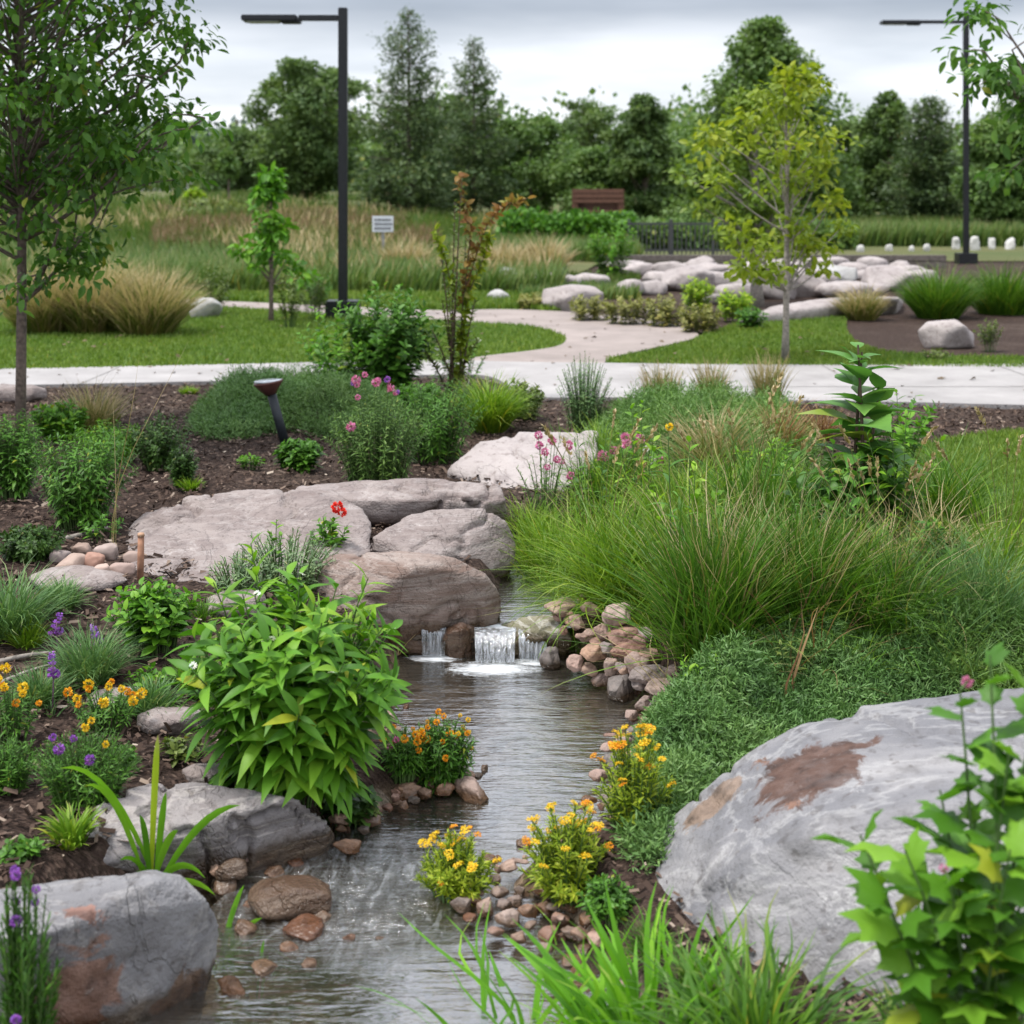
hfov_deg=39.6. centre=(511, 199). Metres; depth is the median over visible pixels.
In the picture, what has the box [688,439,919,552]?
rush clump
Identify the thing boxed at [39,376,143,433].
tall grass
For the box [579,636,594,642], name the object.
river pebble
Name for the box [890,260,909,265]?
bank stone
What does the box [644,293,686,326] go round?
yellow shrub
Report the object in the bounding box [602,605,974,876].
creeping evergreen
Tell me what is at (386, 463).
pink flower plant
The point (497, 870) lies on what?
river pebble
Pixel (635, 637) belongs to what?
river pebble
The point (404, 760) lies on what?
orange flower plant
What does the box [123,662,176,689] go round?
seedling
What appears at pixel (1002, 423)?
mulch chips
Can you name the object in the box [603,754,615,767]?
river pebble
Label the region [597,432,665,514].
pink flower plant
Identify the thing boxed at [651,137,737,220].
broad tree
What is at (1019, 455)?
lawn
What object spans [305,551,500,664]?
round boulder
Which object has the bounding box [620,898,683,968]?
stray grass
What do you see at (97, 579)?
flat stone
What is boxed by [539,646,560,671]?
river pebble
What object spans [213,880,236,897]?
river pebble
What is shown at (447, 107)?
dark tree
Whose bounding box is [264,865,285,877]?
river pebble
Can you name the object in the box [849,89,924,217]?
tall tree
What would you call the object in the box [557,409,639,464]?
grass tuft
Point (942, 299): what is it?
green grass
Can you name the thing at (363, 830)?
river pebble
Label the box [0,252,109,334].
tan grass
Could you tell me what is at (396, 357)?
leafy shrub
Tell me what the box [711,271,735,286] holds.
bank stone
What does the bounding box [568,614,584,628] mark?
river pebble
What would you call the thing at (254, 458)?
seedling
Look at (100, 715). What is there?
orange flower plant
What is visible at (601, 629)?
river pebble
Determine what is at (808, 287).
bank stone
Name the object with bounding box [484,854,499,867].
river pebble
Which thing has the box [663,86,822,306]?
young tree
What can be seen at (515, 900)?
river pebble
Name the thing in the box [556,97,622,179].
broad tree
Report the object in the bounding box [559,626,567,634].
river pebble
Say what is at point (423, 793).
river pebble
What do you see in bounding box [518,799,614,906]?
yellow flower plant
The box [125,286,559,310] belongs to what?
lawn grass
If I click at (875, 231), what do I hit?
meadow grass
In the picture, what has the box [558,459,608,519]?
leafy weed
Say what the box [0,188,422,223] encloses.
meadow grass
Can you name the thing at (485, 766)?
river pebble
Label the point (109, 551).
cobble
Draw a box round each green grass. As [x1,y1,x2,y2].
[885,260,987,319]
[955,260,1023,315]
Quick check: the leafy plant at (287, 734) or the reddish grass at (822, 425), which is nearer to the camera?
the leafy plant at (287, 734)
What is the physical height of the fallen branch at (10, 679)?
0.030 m
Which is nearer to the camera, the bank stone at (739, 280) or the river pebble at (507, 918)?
the river pebble at (507, 918)
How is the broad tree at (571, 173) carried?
on the meadow
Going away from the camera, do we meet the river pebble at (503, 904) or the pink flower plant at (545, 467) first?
the river pebble at (503, 904)
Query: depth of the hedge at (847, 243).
36.81 m
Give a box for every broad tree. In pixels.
[0,111,127,195]
[462,112,584,211]
[540,144,640,214]
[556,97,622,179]
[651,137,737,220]
[797,119,884,218]
[948,114,1023,224]
[974,67,1023,169]
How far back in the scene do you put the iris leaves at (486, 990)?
3.06 m
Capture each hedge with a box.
[494,204,640,239]
[636,215,859,249]
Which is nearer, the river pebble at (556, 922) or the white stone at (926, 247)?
the river pebble at (556, 922)
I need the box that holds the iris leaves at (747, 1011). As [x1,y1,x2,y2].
[583,887,902,1023]
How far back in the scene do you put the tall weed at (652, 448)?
6.09 m
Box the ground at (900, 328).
[0,192,1023,1023]
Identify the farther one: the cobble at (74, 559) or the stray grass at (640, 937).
the cobble at (74, 559)
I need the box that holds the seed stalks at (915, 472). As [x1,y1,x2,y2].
[775,422,954,581]
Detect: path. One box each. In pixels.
[0,360,1023,408]
[180,300,698,362]
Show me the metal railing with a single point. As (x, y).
(670, 249)
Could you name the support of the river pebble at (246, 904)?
in the water at (503, 668)
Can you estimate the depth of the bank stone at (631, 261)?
27.82 m
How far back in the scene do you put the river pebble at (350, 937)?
3.37 m
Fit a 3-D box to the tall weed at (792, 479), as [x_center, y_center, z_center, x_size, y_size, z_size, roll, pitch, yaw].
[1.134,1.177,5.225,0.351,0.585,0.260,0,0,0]
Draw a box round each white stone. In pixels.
[856,245,863,251]
[885,244,892,250]
[923,244,929,250]
[952,237,959,248]
[970,236,979,249]
[988,238,995,248]
[1005,237,1015,248]
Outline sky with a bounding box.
[1,0,1023,162]
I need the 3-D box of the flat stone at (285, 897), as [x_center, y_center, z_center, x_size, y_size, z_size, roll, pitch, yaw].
[-0.548,1.722,3.503,0.212,0.077,0.144,0,0,0]
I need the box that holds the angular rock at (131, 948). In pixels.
[0,870,218,1023]
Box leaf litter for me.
[4,303,1020,399]
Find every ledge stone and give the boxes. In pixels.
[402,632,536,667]
[441,622,478,681]
[491,614,571,661]
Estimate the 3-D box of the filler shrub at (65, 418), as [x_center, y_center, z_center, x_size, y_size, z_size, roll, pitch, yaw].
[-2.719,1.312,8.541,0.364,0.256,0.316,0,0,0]
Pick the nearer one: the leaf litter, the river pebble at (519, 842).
the river pebble at (519, 842)
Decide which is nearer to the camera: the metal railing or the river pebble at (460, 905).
the river pebble at (460, 905)
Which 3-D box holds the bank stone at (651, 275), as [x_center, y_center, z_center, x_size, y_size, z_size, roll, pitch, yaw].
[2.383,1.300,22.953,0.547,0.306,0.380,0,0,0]
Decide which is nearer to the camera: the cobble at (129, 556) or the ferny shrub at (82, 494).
the cobble at (129, 556)
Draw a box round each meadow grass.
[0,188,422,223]
[0,192,570,293]
[437,222,645,261]
[518,268,644,299]
[794,213,1023,246]
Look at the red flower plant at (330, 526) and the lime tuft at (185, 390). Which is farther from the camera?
the lime tuft at (185, 390)
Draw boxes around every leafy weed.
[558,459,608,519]
[618,454,675,514]
[731,438,809,486]
[900,517,980,590]
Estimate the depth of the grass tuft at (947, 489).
6.23 m
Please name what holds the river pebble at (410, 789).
on the ground at (900, 328)
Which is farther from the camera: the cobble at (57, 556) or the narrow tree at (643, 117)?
the narrow tree at (643, 117)
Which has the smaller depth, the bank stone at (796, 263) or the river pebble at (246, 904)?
the river pebble at (246, 904)
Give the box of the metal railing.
[627,219,744,254]
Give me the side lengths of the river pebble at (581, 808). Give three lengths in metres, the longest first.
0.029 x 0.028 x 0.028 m
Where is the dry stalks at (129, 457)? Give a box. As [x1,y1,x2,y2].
[112,360,178,542]
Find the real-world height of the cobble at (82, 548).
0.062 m
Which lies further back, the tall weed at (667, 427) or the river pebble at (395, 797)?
the tall weed at (667, 427)
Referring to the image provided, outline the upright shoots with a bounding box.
[188,532,391,701]
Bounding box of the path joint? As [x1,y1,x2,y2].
[82,362,1023,400]
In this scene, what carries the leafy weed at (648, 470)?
on the ground at (900, 328)
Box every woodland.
[0,77,1012,200]
[109,115,522,192]
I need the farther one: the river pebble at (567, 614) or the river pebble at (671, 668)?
the river pebble at (567, 614)
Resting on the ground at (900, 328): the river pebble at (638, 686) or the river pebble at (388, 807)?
the river pebble at (638, 686)
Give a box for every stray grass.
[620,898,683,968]
[655,937,744,1007]
[796,618,908,699]
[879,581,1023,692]
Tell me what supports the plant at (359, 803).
on the ground at (900, 328)
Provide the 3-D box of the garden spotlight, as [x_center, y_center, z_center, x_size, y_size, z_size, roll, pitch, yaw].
[-1.404,1.262,8.339,0.220,0.426,0.173,0,0,0]
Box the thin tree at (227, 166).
[214,145,241,199]
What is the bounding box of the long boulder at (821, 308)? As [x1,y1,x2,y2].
[741,297,903,321]
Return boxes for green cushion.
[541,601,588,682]
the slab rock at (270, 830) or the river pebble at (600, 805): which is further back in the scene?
the river pebble at (600, 805)
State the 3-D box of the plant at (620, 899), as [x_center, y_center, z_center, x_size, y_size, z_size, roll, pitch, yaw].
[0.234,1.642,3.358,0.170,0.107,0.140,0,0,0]
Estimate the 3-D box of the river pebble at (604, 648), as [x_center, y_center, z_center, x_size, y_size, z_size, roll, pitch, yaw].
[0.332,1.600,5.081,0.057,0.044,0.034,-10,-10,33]
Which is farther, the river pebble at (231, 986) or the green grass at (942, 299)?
the green grass at (942, 299)
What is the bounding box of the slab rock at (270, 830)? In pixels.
[87,782,334,893]
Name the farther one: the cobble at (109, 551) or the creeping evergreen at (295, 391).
the creeping evergreen at (295, 391)
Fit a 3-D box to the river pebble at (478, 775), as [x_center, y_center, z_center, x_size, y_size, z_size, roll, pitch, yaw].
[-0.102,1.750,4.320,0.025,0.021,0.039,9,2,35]
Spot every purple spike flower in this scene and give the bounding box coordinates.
[39,651,66,717]
[47,612,65,661]
[90,624,103,645]
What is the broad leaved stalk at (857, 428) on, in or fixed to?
on the ground at (900, 328)
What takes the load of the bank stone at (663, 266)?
on the ground at (900, 328)
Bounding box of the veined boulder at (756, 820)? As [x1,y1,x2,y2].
[656,688,1023,1016]
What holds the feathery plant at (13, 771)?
on the ground at (900, 328)
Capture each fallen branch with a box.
[0,651,55,662]
[1,664,50,681]
[62,526,107,541]
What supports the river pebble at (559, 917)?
on the river pebble at (556, 922)
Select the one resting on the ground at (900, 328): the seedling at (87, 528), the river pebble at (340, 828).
the seedling at (87, 528)
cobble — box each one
[49,550,70,562]
[55,553,84,566]
[71,542,92,554]
[84,552,104,566]
[93,543,118,560]
[95,563,110,570]
[110,562,135,574]
[123,551,136,562]
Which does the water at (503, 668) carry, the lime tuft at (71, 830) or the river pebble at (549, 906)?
the river pebble at (549, 906)
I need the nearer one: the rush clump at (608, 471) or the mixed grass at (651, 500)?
the mixed grass at (651, 500)
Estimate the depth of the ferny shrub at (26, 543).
5.75 m
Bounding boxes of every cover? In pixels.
[582,369,830,485]
[765,556,1023,695]
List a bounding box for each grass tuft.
[0,551,98,644]
[0,616,63,649]
[0,658,87,708]
[22,615,156,688]
[31,571,99,618]
[109,670,195,719]
[156,643,220,696]
[186,592,220,621]
[299,584,382,645]
[500,486,572,548]
[531,420,582,442]
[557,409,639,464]
[873,427,1023,522]
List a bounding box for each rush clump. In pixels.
[474,456,893,705]
[544,430,687,525]
[570,583,663,660]
[583,441,808,536]
[633,466,971,688]
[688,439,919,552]
[766,508,1013,679]
[857,510,1023,691]
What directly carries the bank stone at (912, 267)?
on the ground at (900, 328)
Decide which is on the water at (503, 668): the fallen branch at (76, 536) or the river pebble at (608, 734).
the river pebble at (608, 734)
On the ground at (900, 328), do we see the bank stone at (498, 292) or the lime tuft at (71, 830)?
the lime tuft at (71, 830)
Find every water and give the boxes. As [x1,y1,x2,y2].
[138,653,647,1023]
[443,554,579,631]
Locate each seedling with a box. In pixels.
[0,833,46,864]
[77,513,124,542]
[108,744,138,767]
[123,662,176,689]
[159,732,203,767]
[236,452,265,470]
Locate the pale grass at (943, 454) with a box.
[887,406,1023,596]
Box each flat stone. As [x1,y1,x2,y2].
[0,383,46,403]
[29,565,126,591]
[86,687,141,708]
[136,707,203,734]
[182,763,232,782]
[208,589,265,618]
[215,858,247,881]
[247,875,331,920]
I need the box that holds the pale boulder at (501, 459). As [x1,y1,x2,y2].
[447,430,598,490]
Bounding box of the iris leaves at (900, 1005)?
[852,899,1023,1023]
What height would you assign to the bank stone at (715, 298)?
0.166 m
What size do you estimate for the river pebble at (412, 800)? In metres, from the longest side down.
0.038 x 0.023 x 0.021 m
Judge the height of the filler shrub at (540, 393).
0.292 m
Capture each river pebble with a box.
[209,864,218,876]
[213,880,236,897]
[217,975,249,1004]
[234,919,256,940]
[243,900,251,911]
[251,958,277,977]
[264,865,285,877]
[280,941,299,954]
[283,913,324,941]
[287,858,303,869]
[301,957,318,970]
[314,910,331,926]
[328,813,347,824]
[333,839,360,854]
[335,825,346,831]
[342,933,355,942]
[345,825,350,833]
[357,826,369,834]
[363,814,380,826]
[375,936,384,939]
[382,803,392,812]
[391,788,400,795]
[391,793,399,801]
[391,800,401,805]
[394,782,421,800]
[400,800,408,810]
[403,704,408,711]
[407,796,419,804]
[417,787,431,799]
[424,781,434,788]
[434,782,454,795]
[450,897,470,913]
[454,776,488,805]
[462,912,476,922]
[464,770,474,777]
[464,895,481,904]
[475,772,482,778]
[476,897,493,917]
[481,764,487,772]
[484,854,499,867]
[487,926,504,936]
[489,873,500,885]
[490,886,508,898]
[494,864,500,873]
[494,908,519,927]
[496,898,512,910]
[500,859,517,872]
[507,895,521,907]
[510,931,525,943]
[513,886,524,896]
[513,891,529,899]
[514,858,529,863]
[516,838,531,848]
[517,903,537,917]
[524,920,536,928]
[530,885,542,895]
[535,942,552,952]
[537,901,550,914]
[537,925,557,942]
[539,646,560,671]
[542,912,551,919]
[544,597,575,614]
[546,903,556,910]
[551,912,569,926]
[552,613,562,621]
[556,914,564,920]
[556,932,566,943]
[557,610,573,616]
[558,903,577,913]
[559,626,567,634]
[560,926,573,938]
[561,953,581,968]
[566,654,583,671]
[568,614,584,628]
[570,926,588,941]
[570,966,576,973]
[573,981,590,994]
[575,633,587,638]
[577,944,591,955]
[578,802,586,811]
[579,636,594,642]
[579,912,591,927]
[580,602,599,616]
[580,643,606,661]
[581,662,597,676]
[581,795,598,806]
[583,628,595,636]
[587,930,600,946]
[588,769,606,781]
[589,637,604,642]
[590,673,609,686]
[593,623,611,639]
[597,794,609,804]
[597,802,604,810]
[599,641,611,653]
[599,742,613,751]
[601,602,632,626]
[603,733,615,736]
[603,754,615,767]
[604,657,618,675]
[606,623,638,645]
[606,674,633,704]
[610,641,646,657]
[615,662,625,670]
[615,736,633,747]
[617,667,628,674]
[624,650,649,673]
[625,709,638,721]
[625,727,635,737]
[628,664,666,684]
[631,681,645,690]
[632,634,646,644]
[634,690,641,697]
[634,695,651,711]
[638,627,654,642]
[638,647,660,662]
[645,678,669,695]
[665,664,674,675]
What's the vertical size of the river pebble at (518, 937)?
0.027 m
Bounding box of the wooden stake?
[137,532,144,580]
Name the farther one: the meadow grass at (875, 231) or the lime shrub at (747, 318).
the meadow grass at (875, 231)
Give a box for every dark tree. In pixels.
[177,125,268,193]
[240,55,372,201]
[382,94,491,211]
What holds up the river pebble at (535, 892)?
on the water at (503, 668)
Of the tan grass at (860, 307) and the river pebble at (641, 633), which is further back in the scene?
the tan grass at (860, 307)
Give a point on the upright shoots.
(308, 609)
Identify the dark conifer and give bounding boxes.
[871,90,978,219]
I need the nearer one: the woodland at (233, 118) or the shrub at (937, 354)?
the shrub at (937, 354)
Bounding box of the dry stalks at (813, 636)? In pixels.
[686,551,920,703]
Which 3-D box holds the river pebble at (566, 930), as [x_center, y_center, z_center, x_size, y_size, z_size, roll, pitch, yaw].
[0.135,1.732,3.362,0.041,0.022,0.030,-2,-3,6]
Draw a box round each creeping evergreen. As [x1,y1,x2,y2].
[182,350,398,441]
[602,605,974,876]
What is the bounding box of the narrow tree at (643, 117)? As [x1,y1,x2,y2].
[597,92,681,220]
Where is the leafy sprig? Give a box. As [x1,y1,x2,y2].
[266,519,284,580]
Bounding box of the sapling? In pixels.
[226,161,320,320]
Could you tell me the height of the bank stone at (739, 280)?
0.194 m
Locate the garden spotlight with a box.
[253,378,289,444]
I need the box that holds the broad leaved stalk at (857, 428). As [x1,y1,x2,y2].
[796,342,926,558]
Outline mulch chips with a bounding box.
[0,373,1023,1023]
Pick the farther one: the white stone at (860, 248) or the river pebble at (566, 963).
the white stone at (860, 248)
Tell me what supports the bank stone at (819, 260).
on the ground at (900, 328)
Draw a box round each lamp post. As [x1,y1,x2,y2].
[241,7,360,318]
[879,12,977,263]
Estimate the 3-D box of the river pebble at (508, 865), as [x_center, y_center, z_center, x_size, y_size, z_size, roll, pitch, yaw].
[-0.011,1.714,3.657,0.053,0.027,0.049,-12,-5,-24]
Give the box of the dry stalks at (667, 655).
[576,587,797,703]
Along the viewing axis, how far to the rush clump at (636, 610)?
5.31 m
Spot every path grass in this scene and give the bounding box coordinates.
[630,358,690,392]
[680,356,736,395]
[740,346,793,402]
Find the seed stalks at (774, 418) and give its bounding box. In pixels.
[619,371,855,554]
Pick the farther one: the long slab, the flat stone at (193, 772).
the long slab
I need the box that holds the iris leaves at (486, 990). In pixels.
[357,902,658,1023]
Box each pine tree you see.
[348,5,484,212]
[413,35,530,214]
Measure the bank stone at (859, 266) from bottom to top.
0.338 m
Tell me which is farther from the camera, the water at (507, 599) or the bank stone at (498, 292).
the bank stone at (498, 292)
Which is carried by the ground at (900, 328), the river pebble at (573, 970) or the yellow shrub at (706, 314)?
the yellow shrub at (706, 314)
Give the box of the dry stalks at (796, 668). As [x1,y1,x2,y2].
[785,605,817,694]
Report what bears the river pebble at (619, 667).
on the river pebble at (623, 671)
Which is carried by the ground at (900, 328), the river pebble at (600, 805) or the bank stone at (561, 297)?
the bank stone at (561, 297)
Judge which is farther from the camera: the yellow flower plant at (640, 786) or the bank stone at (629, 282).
the bank stone at (629, 282)
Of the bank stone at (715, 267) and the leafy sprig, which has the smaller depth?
the leafy sprig
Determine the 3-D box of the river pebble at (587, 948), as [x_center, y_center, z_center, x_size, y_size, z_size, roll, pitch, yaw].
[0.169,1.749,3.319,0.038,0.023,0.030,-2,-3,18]
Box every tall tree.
[658,14,865,222]
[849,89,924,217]
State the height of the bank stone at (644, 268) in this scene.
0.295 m
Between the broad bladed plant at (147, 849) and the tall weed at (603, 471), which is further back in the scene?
the tall weed at (603, 471)
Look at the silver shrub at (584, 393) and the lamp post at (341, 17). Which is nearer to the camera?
the silver shrub at (584, 393)
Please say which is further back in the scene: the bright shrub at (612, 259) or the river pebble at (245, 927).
the bright shrub at (612, 259)
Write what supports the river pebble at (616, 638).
on the river pebble at (629, 645)
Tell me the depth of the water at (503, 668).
4.15 m
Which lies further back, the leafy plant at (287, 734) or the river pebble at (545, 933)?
the leafy plant at (287, 734)
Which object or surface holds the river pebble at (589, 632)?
on the river pebble at (583, 639)
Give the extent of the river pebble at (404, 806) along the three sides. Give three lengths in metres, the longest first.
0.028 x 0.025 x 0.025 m
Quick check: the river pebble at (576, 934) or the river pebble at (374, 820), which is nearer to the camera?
the river pebble at (576, 934)
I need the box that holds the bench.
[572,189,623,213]
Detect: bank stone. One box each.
[189,298,221,317]
[488,289,509,298]
[535,274,581,284]
[541,284,603,311]
[575,273,610,283]
[602,260,643,268]
[618,279,643,292]
[622,262,652,276]
[642,271,663,280]
[642,280,667,294]
[651,261,686,271]
[661,265,714,291]
[684,256,714,264]
[698,262,732,271]
[703,293,724,304]
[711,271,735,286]
[715,283,750,300]
[732,278,749,283]
[762,275,797,299]
[779,262,803,273]
[795,272,826,296]
[802,258,833,267]
[815,281,874,297]
[816,265,857,280]
[818,274,837,281]
[819,257,849,265]
[838,262,867,270]
[856,256,887,265]
[857,269,864,279]
[861,265,912,290]
[868,282,889,294]
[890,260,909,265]
[895,265,926,270]
[906,270,938,283]
[918,319,973,348]
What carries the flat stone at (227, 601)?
on the ground at (900, 328)
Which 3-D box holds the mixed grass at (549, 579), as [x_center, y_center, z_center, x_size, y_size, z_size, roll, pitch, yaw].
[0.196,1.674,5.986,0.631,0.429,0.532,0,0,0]
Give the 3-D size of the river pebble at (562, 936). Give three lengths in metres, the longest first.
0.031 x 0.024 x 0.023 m
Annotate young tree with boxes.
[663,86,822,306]
[679,56,862,360]
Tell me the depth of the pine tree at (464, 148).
55.64 m
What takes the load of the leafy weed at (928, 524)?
on the ground at (900, 328)
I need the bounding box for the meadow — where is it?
[0,192,1023,296]
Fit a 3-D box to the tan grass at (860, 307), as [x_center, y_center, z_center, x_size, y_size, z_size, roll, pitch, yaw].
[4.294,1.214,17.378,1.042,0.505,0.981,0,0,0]
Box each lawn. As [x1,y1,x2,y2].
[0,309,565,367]
[227,300,556,310]
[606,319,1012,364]
[833,431,1023,583]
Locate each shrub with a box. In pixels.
[0,408,51,501]
[0,521,69,563]
[24,421,139,531]
[30,398,88,441]
[67,418,150,464]
[126,410,191,471]
[162,196,262,214]
[164,444,199,488]
[181,186,205,199]
[198,261,234,311]
[271,437,326,473]
[273,272,305,326]
[294,300,378,379]
[298,272,332,319]
[303,265,331,301]
[327,281,445,393]
[383,373,490,464]
[392,380,449,418]
[423,171,536,402]
[499,377,545,421]
[516,290,541,309]
[550,265,569,273]
[555,353,615,431]
[568,294,616,320]
[585,210,636,275]
[603,294,652,324]
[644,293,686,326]
[678,275,715,311]
[678,302,721,332]
[716,287,755,321]
[734,305,769,327]
[799,438,927,557]
[867,389,937,467]
[919,348,950,359]
[973,318,1003,351]
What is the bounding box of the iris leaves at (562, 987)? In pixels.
[499,881,823,1023]
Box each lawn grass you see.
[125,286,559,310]
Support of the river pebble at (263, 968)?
on the water at (503, 668)
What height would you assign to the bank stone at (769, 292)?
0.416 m
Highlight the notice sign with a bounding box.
[372,216,392,249]
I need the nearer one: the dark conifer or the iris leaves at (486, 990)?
the iris leaves at (486, 990)
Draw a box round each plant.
[0,663,41,747]
[0,732,40,795]
[0,863,63,1023]
[26,717,144,815]
[62,736,238,894]
[63,678,146,733]
[100,576,205,657]
[155,561,412,822]
[205,547,271,593]
[213,885,289,972]
[229,526,341,595]
[307,500,352,547]
[319,781,382,832]
[321,371,433,481]
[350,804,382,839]
[376,724,430,783]
[411,708,479,797]
[414,824,501,905]
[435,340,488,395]
[516,431,574,519]
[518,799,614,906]
[575,869,640,926]
[590,723,676,831]
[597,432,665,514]
[811,642,1023,1023]
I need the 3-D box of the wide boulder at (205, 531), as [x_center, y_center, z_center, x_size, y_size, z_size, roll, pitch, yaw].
[-1.141,1.467,6.067,1.092,0.299,1.074,0,0,0]
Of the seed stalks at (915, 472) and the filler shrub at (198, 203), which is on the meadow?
the filler shrub at (198, 203)
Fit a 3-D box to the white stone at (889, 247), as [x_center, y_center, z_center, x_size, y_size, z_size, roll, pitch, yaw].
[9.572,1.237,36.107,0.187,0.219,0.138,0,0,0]
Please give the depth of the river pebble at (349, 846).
3.80 m
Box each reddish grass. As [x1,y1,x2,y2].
[647,397,784,480]
[734,391,824,454]
[791,399,848,441]
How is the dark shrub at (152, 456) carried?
on the ground at (900, 328)
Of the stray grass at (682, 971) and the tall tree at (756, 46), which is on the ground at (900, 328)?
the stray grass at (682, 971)
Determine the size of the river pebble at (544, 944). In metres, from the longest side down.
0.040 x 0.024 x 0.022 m
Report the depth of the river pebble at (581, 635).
5.21 m
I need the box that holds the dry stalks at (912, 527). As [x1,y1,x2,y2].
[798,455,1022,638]
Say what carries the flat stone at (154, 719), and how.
on the ground at (900, 328)
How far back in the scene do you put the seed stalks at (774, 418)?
5.33 m
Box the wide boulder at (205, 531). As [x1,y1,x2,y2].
[126,489,370,588]
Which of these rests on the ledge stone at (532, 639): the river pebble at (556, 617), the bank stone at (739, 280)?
the river pebble at (556, 617)
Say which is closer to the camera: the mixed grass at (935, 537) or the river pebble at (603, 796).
the river pebble at (603, 796)
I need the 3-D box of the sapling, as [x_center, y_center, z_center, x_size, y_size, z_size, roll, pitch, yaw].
[-2.825,0.522,16.882,1.160,1.995,0.764,0,0,0]
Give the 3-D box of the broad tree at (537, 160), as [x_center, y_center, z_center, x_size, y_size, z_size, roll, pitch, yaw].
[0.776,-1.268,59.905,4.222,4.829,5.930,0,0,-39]
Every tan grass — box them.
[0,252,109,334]
[30,249,163,334]
[79,256,219,335]
[363,233,434,263]
[458,235,545,265]
[510,232,584,269]
[823,282,892,320]
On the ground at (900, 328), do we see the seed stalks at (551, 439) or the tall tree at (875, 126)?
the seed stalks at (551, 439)
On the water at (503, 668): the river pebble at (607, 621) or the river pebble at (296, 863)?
the river pebble at (296, 863)
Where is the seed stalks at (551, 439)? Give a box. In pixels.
[527,408,683,574]
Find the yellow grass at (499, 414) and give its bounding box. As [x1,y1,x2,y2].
[436,367,552,433]
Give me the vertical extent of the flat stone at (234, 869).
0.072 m
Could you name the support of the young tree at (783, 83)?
on the lawn at (777, 350)
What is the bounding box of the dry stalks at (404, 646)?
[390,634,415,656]
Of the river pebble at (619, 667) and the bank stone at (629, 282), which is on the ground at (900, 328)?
the bank stone at (629, 282)
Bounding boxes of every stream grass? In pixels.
[489,469,754,664]
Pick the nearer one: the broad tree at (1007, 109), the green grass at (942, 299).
the green grass at (942, 299)
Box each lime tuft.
[34,798,111,850]
[173,473,204,490]
[177,385,199,394]
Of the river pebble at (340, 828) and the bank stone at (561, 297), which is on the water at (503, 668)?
the river pebble at (340, 828)
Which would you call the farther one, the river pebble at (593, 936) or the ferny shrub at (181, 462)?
the ferny shrub at (181, 462)
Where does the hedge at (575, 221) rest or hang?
on the meadow
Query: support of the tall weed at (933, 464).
on the ground at (900, 328)
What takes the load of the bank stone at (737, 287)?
on the ground at (900, 328)
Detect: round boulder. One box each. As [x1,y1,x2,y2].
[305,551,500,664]
[370,508,515,578]
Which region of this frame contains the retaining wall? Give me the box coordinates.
[601,255,945,267]
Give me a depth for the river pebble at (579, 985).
3.15 m
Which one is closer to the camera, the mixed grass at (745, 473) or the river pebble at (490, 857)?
the river pebble at (490, 857)
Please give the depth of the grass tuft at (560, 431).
7.94 m
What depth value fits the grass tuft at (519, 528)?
6.70 m
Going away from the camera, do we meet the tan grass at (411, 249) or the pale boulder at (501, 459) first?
the pale boulder at (501, 459)
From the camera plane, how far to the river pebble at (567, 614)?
5.37 m
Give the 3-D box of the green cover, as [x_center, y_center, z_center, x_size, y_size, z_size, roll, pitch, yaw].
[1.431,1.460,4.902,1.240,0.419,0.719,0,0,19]
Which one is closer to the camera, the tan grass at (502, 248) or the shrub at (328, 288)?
the shrub at (328, 288)
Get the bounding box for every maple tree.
[0,0,233,441]
[931,0,1023,195]
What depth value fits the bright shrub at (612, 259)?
24.45 m
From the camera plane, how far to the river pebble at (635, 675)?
4.89 m
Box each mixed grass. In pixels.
[508,551,582,612]
[510,431,668,550]
[516,431,820,658]
[641,389,917,552]
[734,471,961,643]
[858,473,1022,595]
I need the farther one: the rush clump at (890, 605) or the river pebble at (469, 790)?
the rush clump at (890, 605)
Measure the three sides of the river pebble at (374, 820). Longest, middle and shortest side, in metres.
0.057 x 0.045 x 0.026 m
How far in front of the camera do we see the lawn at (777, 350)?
13.49 m
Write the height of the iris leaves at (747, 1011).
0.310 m
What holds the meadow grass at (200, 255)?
on the meadow
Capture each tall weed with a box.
[566,427,618,549]
[612,400,665,526]
[646,423,696,580]
[647,435,726,596]
[680,644,719,689]
[767,613,814,682]
[770,438,869,545]
[859,409,947,550]
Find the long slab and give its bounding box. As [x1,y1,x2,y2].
[283,478,506,524]
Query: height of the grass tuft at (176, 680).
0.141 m
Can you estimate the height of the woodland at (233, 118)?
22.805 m
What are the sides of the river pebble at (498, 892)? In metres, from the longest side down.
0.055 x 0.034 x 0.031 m
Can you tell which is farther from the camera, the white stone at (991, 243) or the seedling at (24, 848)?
the white stone at (991, 243)

